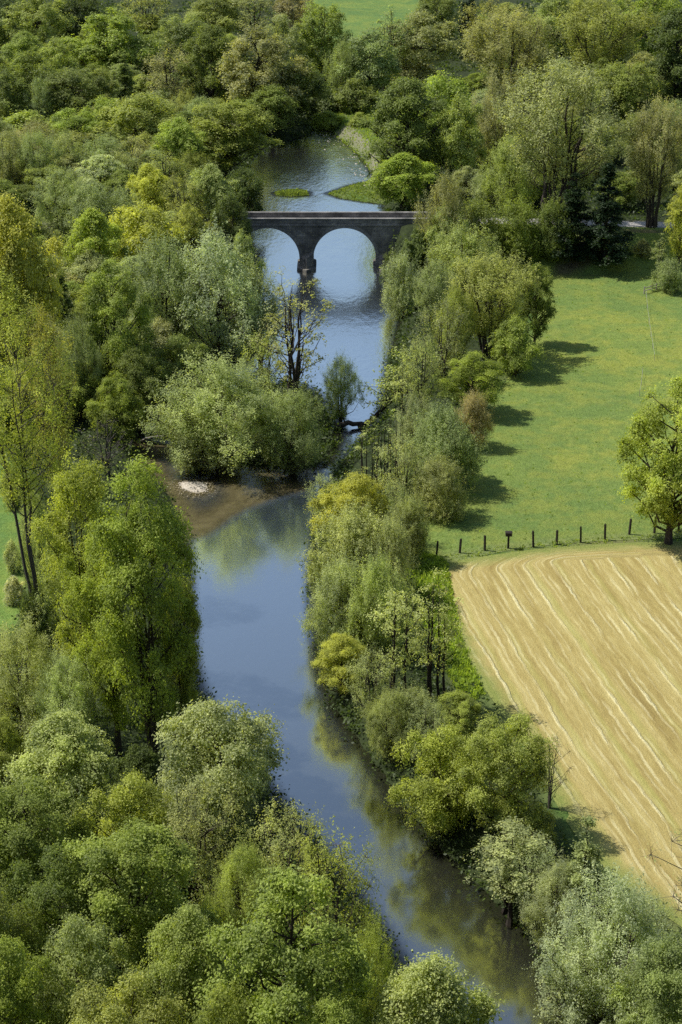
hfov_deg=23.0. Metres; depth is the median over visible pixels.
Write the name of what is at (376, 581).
shrub
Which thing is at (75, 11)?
broadleaf tree
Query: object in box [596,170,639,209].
broadleaf tree
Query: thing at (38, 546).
willow tree
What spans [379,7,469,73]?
broadleaf tree
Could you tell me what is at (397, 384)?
alder tree
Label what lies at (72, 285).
broadleaf tree
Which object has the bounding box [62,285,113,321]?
broadleaf tree
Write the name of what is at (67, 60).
broadleaf tree
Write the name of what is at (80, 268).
broadleaf tree
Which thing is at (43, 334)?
willow tree
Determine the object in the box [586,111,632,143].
willow tree
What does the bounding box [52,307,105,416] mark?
willow tree
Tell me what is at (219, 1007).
broadleaf tree
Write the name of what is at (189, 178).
broadleaf tree
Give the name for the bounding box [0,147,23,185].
broadleaf tree
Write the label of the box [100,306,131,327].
broadleaf tree
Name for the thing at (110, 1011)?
broadleaf tree
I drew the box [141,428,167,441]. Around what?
driftwood snag
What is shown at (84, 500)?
poplar tree
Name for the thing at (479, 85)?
broadleaf tree
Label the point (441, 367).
broadleaf tree
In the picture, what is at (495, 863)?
alder tree
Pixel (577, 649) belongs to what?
hay field
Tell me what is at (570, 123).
broadleaf tree
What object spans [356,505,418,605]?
shrub
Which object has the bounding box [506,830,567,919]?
broadleaf tree
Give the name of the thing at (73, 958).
broadleaf tree
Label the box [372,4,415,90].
alder tree
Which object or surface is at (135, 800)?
broadleaf tree
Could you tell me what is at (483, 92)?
broadleaf tree
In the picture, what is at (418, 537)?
shrub
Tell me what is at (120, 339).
broadleaf tree
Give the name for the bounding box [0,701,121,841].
broadleaf tree
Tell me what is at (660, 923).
broadleaf tree
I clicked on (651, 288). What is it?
rail fence
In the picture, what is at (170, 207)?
broadleaf tree
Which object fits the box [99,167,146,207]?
broadleaf tree
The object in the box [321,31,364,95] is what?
willow tree
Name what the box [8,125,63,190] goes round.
broadleaf tree
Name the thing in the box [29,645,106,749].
willow tree
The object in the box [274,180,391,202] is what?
river grass
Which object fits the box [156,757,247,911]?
broadleaf tree
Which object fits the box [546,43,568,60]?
willow tree
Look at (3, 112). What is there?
willow tree
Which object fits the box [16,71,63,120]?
willow tree
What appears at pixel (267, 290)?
willow tree
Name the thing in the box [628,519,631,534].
fence post
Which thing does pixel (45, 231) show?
willow tree
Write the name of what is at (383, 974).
willow tree
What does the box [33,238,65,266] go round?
broadleaf tree
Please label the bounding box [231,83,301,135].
broadleaf tree
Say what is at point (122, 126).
broadleaf tree
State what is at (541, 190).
broadleaf tree
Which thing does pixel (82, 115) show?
broadleaf tree
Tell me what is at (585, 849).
conifer tree
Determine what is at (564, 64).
broadleaf tree
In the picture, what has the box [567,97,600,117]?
broadleaf tree
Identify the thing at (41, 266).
broadleaf tree
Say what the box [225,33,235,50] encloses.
broadleaf tree
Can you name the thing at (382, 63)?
broadleaf tree
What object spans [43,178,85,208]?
broadleaf tree
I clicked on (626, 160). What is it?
broadleaf tree
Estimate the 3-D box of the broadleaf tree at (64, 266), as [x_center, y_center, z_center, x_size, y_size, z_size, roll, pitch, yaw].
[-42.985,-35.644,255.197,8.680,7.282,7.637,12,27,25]
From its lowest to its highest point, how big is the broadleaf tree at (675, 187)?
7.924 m
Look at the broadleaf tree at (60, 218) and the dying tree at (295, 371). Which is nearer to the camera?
the dying tree at (295, 371)
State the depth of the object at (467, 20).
466.02 m
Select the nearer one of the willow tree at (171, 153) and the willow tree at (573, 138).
the willow tree at (171, 153)
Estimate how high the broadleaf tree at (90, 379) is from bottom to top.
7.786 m
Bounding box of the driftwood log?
[234,458,272,463]
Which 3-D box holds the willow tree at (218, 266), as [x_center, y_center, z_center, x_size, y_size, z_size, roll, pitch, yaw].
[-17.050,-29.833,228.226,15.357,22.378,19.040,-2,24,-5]
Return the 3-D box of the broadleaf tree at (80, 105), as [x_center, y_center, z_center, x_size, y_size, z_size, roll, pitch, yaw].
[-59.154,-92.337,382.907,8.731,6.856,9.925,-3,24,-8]
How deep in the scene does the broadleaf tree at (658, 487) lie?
171.59 m
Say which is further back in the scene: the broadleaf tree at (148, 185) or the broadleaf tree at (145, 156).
the broadleaf tree at (145, 156)
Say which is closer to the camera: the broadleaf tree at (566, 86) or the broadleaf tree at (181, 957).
the broadleaf tree at (181, 957)
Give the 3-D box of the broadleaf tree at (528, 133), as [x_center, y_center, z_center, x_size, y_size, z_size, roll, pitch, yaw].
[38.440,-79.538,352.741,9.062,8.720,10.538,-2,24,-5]
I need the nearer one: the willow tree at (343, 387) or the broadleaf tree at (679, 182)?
the willow tree at (343, 387)
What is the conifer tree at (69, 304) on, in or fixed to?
on the ground at (426, 898)
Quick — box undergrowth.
[0,0,681,1023]
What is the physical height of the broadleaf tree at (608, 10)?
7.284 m
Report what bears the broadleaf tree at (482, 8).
on the ground at (426, 898)
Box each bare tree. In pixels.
[76,411,131,475]
[541,731,573,808]
[639,813,681,919]
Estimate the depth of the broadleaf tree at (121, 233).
266.69 m
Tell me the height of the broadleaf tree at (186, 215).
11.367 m
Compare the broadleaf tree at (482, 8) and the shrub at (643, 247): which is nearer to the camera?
the shrub at (643, 247)
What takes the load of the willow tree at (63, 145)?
on the ground at (426, 898)
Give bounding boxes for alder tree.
[355,414,381,496]
[363,587,428,698]
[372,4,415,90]
[374,408,406,497]
[391,354,421,428]
[408,566,468,703]
[462,816,554,927]
[530,942,620,1023]
[649,233,669,276]
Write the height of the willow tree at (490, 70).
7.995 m
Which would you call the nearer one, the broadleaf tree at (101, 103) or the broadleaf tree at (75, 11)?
the broadleaf tree at (101, 103)
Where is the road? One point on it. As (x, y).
(641, 224)
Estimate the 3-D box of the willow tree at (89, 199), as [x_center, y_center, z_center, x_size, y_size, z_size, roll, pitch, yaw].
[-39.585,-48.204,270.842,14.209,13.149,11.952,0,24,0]
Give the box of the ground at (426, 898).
[0,0,681,1023]
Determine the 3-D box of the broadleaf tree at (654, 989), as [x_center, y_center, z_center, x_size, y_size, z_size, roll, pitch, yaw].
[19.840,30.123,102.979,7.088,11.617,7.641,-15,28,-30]
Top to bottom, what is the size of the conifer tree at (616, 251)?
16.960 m
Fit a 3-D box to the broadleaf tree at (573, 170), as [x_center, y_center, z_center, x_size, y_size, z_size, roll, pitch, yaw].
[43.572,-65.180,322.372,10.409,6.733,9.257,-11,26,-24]
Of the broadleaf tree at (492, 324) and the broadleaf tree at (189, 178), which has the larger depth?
the broadleaf tree at (189, 178)
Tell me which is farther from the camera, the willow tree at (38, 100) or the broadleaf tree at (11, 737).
the willow tree at (38, 100)
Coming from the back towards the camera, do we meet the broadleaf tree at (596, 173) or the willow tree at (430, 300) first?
the broadleaf tree at (596, 173)
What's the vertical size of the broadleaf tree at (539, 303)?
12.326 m
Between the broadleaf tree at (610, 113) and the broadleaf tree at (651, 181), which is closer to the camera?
the broadleaf tree at (651, 181)
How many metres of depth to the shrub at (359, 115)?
380.01 m
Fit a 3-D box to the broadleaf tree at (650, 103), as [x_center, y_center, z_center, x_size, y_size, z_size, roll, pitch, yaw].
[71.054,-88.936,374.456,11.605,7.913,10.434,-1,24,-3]
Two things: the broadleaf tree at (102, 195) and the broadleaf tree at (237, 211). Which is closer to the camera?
the broadleaf tree at (237, 211)
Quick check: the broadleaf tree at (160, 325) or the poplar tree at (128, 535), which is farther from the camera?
the broadleaf tree at (160, 325)
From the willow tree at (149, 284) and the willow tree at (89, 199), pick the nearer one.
the willow tree at (149, 284)
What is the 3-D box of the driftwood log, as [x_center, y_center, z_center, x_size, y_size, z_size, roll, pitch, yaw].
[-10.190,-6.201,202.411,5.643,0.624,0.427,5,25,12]
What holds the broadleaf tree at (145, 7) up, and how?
on the ground at (426, 898)
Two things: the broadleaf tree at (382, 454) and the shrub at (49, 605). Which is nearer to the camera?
the shrub at (49, 605)
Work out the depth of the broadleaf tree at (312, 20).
423.77 m
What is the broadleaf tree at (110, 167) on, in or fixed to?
on the ground at (426, 898)
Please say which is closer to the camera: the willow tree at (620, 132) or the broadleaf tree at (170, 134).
the broadleaf tree at (170, 134)
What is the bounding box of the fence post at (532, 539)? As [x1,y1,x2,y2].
[532,531,533,547]
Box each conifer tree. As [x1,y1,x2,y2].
[53,268,75,344]
[112,53,137,104]
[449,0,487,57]
[546,815,613,948]
[550,172,594,262]
[577,160,636,266]
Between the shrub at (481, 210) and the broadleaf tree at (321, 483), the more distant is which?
the shrub at (481, 210)
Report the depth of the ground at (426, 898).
143.28 m
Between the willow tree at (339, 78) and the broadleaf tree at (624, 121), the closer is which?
the broadleaf tree at (624, 121)
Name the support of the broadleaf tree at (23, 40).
on the ground at (426, 898)
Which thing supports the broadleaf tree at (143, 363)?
on the ground at (426, 898)
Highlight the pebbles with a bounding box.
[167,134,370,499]
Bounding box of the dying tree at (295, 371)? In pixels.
[243,264,334,414]
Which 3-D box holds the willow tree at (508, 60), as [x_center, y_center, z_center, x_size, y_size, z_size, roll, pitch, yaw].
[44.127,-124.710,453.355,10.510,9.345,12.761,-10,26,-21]
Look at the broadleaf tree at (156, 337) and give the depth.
222.06 m
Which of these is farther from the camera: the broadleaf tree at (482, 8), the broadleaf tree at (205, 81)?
the broadleaf tree at (482, 8)
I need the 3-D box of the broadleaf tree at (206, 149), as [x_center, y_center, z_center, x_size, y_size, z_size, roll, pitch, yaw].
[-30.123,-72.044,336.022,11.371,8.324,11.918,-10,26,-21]
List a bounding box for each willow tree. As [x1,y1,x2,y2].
[0,26,11,47]
[0,106,12,120]
[0,610,77,748]
[4,313,59,356]
[8,115,60,155]
[12,487,59,595]
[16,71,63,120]
[24,164,92,234]
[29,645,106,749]
[36,220,64,244]
[45,125,89,178]
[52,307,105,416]
[55,174,119,234]
[72,130,138,184]
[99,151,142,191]
[102,180,149,231]
[106,199,134,237]
[121,223,203,348]
[130,348,297,476]
[158,143,200,165]
[160,213,270,364]
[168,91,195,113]
[173,148,216,174]
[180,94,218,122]
[191,826,278,945]
[210,116,241,137]
[228,257,294,365]
[251,379,332,477]
[293,542,370,654]
[319,346,370,422]
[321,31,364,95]
[341,900,399,1023]
[360,679,415,763]
[378,249,423,320]
[387,386,436,462]
[410,254,455,321]
[412,159,476,266]
[423,214,509,288]
[431,275,478,364]
[466,168,514,207]
[467,61,528,171]
[474,128,547,211]
[482,55,507,78]
[501,35,520,65]
[516,846,593,954]
[521,856,681,1023]
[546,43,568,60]
[560,122,590,152]
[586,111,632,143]
[595,34,632,61]
[601,116,630,148]
[648,150,681,184]
[658,95,681,135]
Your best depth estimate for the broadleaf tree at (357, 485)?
171.66 m
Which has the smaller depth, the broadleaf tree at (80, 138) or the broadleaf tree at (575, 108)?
the broadleaf tree at (80, 138)
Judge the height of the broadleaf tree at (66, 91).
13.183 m
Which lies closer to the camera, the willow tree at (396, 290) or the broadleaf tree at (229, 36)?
the willow tree at (396, 290)
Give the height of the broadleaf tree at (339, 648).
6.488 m
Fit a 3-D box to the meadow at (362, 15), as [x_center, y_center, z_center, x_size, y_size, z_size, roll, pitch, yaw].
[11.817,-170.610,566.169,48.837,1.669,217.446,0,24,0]
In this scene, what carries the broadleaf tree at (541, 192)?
on the ground at (426, 898)
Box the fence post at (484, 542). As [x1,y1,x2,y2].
[484,535,485,550]
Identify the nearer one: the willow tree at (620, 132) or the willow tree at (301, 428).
the willow tree at (301, 428)
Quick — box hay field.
[435,541,681,926]
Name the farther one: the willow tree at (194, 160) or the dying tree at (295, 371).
the willow tree at (194, 160)
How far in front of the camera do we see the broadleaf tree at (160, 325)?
223.00 m
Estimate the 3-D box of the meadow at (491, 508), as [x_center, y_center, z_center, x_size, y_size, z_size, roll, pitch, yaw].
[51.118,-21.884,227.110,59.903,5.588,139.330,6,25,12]
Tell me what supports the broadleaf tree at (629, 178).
on the ground at (426, 898)
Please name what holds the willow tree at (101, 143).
on the ground at (426, 898)
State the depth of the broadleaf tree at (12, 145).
341.87 m
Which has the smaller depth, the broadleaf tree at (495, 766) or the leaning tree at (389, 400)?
the broadleaf tree at (495, 766)
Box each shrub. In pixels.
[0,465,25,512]
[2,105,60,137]
[2,537,23,574]
[3,574,25,606]
[17,574,50,645]
[23,538,97,646]
[108,743,163,797]
[159,398,241,476]
[289,495,420,602]
[303,85,349,117]
[306,110,349,130]
[330,76,380,114]
[332,546,423,664]
[348,112,369,127]
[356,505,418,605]
[377,486,435,571]
[379,678,446,754]
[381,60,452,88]
[396,225,443,276]
[398,392,492,492]
[406,445,476,526]
[453,385,499,448]
[458,194,515,259]
[490,193,549,263]
[501,798,557,861]
[528,192,582,262]
[631,238,652,258]
[647,254,681,295]
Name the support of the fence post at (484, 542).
on the meadow at (491, 508)
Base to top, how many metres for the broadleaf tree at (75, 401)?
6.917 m
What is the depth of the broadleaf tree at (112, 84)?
383.51 m
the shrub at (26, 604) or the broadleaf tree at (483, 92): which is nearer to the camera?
the shrub at (26, 604)
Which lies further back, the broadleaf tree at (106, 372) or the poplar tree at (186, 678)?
the broadleaf tree at (106, 372)
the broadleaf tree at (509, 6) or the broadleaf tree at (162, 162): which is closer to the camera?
the broadleaf tree at (162, 162)
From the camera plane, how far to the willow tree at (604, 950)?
105.60 m
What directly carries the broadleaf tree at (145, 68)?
on the ground at (426, 898)
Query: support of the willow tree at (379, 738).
on the ground at (426, 898)
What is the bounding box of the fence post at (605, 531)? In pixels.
[604,524,605,539]
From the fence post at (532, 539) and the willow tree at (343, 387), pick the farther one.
the willow tree at (343, 387)
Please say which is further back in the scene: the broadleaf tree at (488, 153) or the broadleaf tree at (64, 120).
the broadleaf tree at (64, 120)
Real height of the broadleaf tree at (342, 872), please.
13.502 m
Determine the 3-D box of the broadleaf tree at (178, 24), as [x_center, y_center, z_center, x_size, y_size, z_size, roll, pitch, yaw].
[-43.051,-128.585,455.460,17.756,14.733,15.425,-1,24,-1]
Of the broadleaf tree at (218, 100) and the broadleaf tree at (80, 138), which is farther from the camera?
the broadleaf tree at (218, 100)
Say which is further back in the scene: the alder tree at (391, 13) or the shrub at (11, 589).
the alder tree at (391, 13)
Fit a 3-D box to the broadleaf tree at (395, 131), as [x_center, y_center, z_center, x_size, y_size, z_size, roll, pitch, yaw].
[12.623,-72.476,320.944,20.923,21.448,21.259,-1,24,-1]
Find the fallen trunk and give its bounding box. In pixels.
[334,414,362,429]
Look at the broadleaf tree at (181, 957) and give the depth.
100.77 m
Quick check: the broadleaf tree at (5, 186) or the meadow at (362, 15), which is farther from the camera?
the meadow at (362, 15)
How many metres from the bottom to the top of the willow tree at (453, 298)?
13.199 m
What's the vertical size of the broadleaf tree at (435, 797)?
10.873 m
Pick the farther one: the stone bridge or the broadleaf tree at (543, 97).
the broadleaf tree at (543, 97)
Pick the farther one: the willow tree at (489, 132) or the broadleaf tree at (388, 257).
the willow tree at (489, 132)
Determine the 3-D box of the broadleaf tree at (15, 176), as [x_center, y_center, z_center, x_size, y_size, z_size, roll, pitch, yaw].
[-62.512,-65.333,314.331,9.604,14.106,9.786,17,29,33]
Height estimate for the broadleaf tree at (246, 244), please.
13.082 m
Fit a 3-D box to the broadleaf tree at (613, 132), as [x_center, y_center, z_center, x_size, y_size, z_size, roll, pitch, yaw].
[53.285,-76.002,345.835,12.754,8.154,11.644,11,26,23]
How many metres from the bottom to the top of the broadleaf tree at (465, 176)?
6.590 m
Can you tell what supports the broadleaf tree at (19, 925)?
on the ground at (426, 898)
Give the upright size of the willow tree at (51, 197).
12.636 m
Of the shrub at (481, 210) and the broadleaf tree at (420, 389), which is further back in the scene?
the shrub at (481, 210)
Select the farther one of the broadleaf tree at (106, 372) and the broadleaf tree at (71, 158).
the broadleaf tree at (71, 158)
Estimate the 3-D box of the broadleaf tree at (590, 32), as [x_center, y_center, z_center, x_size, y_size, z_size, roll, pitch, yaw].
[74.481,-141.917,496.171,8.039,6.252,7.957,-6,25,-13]
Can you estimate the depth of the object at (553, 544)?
175.76 m
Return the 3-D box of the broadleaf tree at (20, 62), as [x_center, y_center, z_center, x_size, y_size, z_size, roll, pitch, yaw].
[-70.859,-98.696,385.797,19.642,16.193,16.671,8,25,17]
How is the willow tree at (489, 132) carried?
on the ground at (426, 898)
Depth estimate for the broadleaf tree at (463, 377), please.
208.40 m
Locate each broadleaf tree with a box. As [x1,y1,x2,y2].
[0,0,29,41]
[0,0,79,43]
[0,29,47,70]
[0,49,71,100]
[0,68,36,116]
[0,117,15,141]
[0,124,33,184]
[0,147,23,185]
[0,180,22,206]
[0,187,68,386]
[0,342,49,381]
[0,357,58,426]
[0,367,36,424]
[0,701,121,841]
[0,713,40,826]
[0,763,101,912]
[0,889,58,1023]
[0,932,60,1023]
[2,135,34,153]
[4,839,120,995]
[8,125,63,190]
[11,183,42,215]
[11,213,53,243]
[14,251,54,285]
[18,164,79,202]
[30,99,61,118]
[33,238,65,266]
[34,908,161,1023]
[37,337,66,366]
[38,35,82,77]
[40,66,113,114]
[41,287,80,323]
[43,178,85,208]
[43,253,72,276]
[43,271,86,292]
[47,0,107,38]
[47,7,166,75]
[47,154,87,183]
[47,201,92,243]
[47,323,65,363]
[47,361,105,420]
[47,371,91,418]
[48,106,100,144]
[50,109,80,133]
[52,26,72,41]
[52,302,101,338]
[52,808,225,990]
[53,130,99,156]
[54,219,87,255]
[56,255,158,382]
[59,279,85,302]
[60,203,130,273]
[60,249,109,293]
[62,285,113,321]
[63,964,195,1023]
[65,93,93,113]
[67,766,180,904]
[72,153,134,210]
[74,109,94,132]
[76,30,99,47]
[78,65,120,100]
[78,94,126,132]
[79,325,137,376]
[82,180,113,208]
[82,364,112,408]
[83,63,110,75]
[84,120,115,146]
[84,369,148,441]
[85,91,187,150]
[89,92,119,107]
[91,130,133,161]
[95,255,171,296]
[97,198,192,269]
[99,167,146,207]
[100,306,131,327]
[102,224,130,256]
[102,255,137,290]
[105,134,157,174]
[106,344,174,426]
[109,63,143,88]
[111,80,133,100]
[117,0,179,38]
[122,131,161,161]
[124,163,172,212]
[126,149,173,174]
[126,316,162,373]
[128,51,164,77]
[129,288,173,321]
[129,896,244,1023]
[132,73,157,95]
[135,13,164,37]
[138,37,198,101]
[138,148,187,205]
[144,315,189,370]
[145,71,181,94]
[146,113,207,164]
[146,167,176,198]
[146,234,190,276]
[146,332,218,406]
[147,88,178,116]
[149,26,176,53]
[151,13,210,61]
[152,694,289,860]
[155,170,207,225]
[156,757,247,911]
[158,55,178,74]
[161,71,189,92]
[161,210,191,233]
[162,163,193,203]
[168,134,215,167]
[171,24,239,100]
[172,171,214,206]
[173,110,198,129]
[173,201,216,266]
[180,71,219,96]
[180,161,240,225]
[182,0,245,37]
[185,852,382,1023]
[186,975,255,1023]
[187,99,284,173]
[193,97,225,118]
[202,217,255,255]
[209,192,253,262]
[215,21,316,123]
[221,164,266,211]
[224,229,268,295]
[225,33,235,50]
[230,785,330,921]
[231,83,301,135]
[232,0,277,44]
[237,330,287,397]
[255,12,309,87]
[260,61,331,120]
[272,0,316,36]
[274,816,384,975]
[290,0,356,82]
[299,988,369,1023]
[300,471,341,532]
[305,470,390,548]
[309,629,371,699]
[329,24,402,102]
[342,636,403,723]
[353,74,450,180]
[363,151,444,210]
[367,945,508,1023]
[373,480,421,529]
[375,431,424,501]
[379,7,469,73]
[380,248,397,279]
[383,719,490,844]
[396,70,488,163]
[400,329,443,408]
[401,0,461,49]
[403,695,459,768]
[407,293,471,383]
[423,199,471,269]
[432,89,489,178]
[433,350,506,412]
[436,689,485,740]
[443,242,544,359]
[450,430,482,480]
[450,706,560,837]
[452,165,481,198]
[454,0,531,51]
[457,3,562,112]
[463,72,487,94]
[464,88,503,115]
[475,136,529,172]
[485,314,547,376]
[490,48,643,214]
[494,2,519,26]
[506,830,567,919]
[508,164,563,205]
[516,55,561,81]
[517,117,543,151]
[518,262,557,342]
[521,70,555,100]
[522,0,589,61]
[528,182,552,200]
[532,102,565,133]
[533,88,558,106]
[551,0,663,81]
[552,58,573,76]
[552,73,579,99]
[552,156,592,188]
[555,116,591,137]
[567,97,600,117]
[572,143,611,181]
[579,57,618,103]
[581,126,629,161]
[587,23,600,42]
[591,59,669,122]
[592,93,620,118]
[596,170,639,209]
[601,0,681,60]
[602,0,617,17]
[602,927,681,1023]
[607,374,681,544]
[618,140,663,172]
[618,880,677,968]
[623,110,650,142]
[623,167,674,203]
[625,51,655,76]
[625,93,681,227]
[632,36,654,58]
[637,98,675,129]
[639,6,681,110]
[643,74,666,99]
[655,152,681,189]
[660,81,680,102]
[664,185,681,267]
[670,170,681,195]
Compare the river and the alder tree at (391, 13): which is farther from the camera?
the alder tree at (391, 13)
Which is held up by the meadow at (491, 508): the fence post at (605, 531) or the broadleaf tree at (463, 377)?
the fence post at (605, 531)
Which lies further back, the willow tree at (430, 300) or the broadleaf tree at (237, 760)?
the willow tree at (430, 300)
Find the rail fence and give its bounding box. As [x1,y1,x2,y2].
[643,276,681,293]
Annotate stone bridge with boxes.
[225,212,436,272]
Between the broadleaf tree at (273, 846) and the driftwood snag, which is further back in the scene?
the driftwood snag
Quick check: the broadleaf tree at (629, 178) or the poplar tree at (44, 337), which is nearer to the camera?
the poplar tree at (44, 337)
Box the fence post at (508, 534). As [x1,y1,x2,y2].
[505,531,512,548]
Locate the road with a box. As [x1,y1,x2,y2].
[422,217,679,227]
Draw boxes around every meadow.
[0,457,24,631]
[305,0,421,57]
[409,226,681,562]
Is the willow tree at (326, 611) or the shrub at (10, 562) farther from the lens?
the shrub at (10, 562)
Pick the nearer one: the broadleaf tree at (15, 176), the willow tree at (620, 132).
the broadleaf tree at (15, 176)
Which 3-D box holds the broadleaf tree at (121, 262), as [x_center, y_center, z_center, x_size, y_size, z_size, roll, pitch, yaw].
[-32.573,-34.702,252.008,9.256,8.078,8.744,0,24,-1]
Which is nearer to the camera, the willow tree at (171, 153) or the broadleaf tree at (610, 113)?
the willow tree at (171, 153)
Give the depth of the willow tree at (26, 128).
346.73 m
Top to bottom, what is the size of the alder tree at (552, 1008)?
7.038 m
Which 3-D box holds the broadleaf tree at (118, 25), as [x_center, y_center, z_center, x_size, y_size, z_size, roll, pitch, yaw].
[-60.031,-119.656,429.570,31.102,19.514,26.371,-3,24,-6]
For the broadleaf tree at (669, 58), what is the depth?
385.32 m
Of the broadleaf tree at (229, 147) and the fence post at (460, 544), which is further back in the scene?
the broadleaf tree at (229, 147)
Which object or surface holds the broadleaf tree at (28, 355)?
on the ground at (426, 898)
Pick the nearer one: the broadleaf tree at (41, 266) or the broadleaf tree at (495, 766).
the broadleaf tree at (495, 766)
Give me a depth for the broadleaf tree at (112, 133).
338.75 m
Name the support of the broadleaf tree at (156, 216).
on the ground at (426, 898)
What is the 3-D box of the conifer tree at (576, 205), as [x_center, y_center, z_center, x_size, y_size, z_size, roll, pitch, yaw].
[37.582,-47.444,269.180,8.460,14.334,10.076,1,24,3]
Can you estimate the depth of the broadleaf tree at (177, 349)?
216.88 m
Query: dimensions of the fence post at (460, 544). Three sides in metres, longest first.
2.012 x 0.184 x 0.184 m
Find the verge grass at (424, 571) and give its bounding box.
[330,99,485,700]
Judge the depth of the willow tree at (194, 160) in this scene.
326.78 m
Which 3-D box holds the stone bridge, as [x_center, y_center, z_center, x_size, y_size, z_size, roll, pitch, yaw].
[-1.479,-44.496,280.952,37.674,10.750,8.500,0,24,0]
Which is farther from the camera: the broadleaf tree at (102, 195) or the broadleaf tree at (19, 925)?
the broadleaf tree at (102, 195)
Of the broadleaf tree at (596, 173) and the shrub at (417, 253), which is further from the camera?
the broadleaf tree at (596, 173)
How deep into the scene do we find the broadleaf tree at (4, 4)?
479.63 m
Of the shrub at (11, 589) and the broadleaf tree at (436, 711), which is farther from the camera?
the shrub at (11, 589)
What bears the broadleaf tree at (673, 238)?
on the meadow at (491, 508)
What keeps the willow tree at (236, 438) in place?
on the ground at (426, 898)
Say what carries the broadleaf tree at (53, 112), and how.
on the ground at (426, 898)
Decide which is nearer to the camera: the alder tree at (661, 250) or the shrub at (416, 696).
the shrub at (416, 696)
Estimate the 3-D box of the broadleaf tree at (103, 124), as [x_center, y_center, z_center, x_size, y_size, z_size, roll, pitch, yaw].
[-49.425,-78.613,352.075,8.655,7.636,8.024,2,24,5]
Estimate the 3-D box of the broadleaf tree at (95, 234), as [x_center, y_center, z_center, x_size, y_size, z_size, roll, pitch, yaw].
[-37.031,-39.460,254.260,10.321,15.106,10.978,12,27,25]
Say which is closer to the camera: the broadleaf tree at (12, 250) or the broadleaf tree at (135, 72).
the broadleaf tree at (12, 250)
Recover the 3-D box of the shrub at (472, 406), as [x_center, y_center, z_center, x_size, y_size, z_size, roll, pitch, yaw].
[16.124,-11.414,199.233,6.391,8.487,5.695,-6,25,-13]
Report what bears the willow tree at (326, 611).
on the ground at (426, 898)
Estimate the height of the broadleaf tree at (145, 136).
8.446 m
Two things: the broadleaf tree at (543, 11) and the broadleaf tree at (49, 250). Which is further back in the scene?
the broadleaf tree at (543, 11)
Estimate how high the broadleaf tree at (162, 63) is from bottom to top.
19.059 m
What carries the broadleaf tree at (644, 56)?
on the ground at (426, 898)
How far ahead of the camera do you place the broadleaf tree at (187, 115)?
357.73 m
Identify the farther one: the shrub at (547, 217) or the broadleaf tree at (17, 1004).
the shrub at (547, 217)
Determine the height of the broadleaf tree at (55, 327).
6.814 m
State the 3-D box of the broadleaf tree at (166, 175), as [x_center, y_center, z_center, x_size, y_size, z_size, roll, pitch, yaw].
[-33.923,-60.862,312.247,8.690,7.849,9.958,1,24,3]
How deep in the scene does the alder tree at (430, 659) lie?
142.59 m
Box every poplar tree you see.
[0,256,88,630]
[0,299,79,544]
[23,450,122,719]
[53,515,137,757]
[78,445,205,763]
[156,574,204,744]
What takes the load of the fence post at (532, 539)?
on the meadow at (491, 508)
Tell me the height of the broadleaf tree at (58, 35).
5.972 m
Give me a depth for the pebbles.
196.55 m
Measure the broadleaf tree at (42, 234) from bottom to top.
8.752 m
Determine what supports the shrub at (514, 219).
on the ground at (426, 898)
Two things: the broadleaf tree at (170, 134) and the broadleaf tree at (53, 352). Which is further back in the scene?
the broadleaf tree at (170, 134)
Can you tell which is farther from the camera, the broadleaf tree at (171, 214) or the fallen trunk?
the broadleaf tree at (171, 214)
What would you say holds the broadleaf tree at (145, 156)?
on the ground at (426, 898)
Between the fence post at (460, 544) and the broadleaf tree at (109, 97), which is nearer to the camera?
the fence post at (460, 544)
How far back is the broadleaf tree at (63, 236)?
269.30 m
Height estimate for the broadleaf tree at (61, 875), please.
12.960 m
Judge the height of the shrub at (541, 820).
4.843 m
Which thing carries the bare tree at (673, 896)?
on the ground at (426, 898)
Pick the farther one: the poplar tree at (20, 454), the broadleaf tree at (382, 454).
the broadleaf tree at (382, 454)
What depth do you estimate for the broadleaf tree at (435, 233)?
264.66 m
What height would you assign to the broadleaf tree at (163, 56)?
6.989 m
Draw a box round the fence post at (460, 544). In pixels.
[459,539,461,552]
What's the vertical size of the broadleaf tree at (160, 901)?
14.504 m
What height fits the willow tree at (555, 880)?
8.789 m
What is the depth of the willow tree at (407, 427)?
192.75 m
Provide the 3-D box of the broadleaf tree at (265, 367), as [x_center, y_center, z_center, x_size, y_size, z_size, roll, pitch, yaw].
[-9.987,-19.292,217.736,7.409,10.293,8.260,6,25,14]
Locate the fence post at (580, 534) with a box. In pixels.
[580,526,581,542]
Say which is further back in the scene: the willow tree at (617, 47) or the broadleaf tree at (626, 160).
the willow tree at (617, 47)
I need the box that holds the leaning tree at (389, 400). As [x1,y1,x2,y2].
[355,343,441,429]
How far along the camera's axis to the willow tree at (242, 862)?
112.34 m
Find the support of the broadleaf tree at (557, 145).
on the ground at (426, 898)
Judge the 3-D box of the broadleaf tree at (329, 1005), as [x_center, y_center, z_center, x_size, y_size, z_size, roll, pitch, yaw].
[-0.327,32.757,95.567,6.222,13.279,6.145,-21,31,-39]
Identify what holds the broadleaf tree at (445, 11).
on the ground at (426, 898)

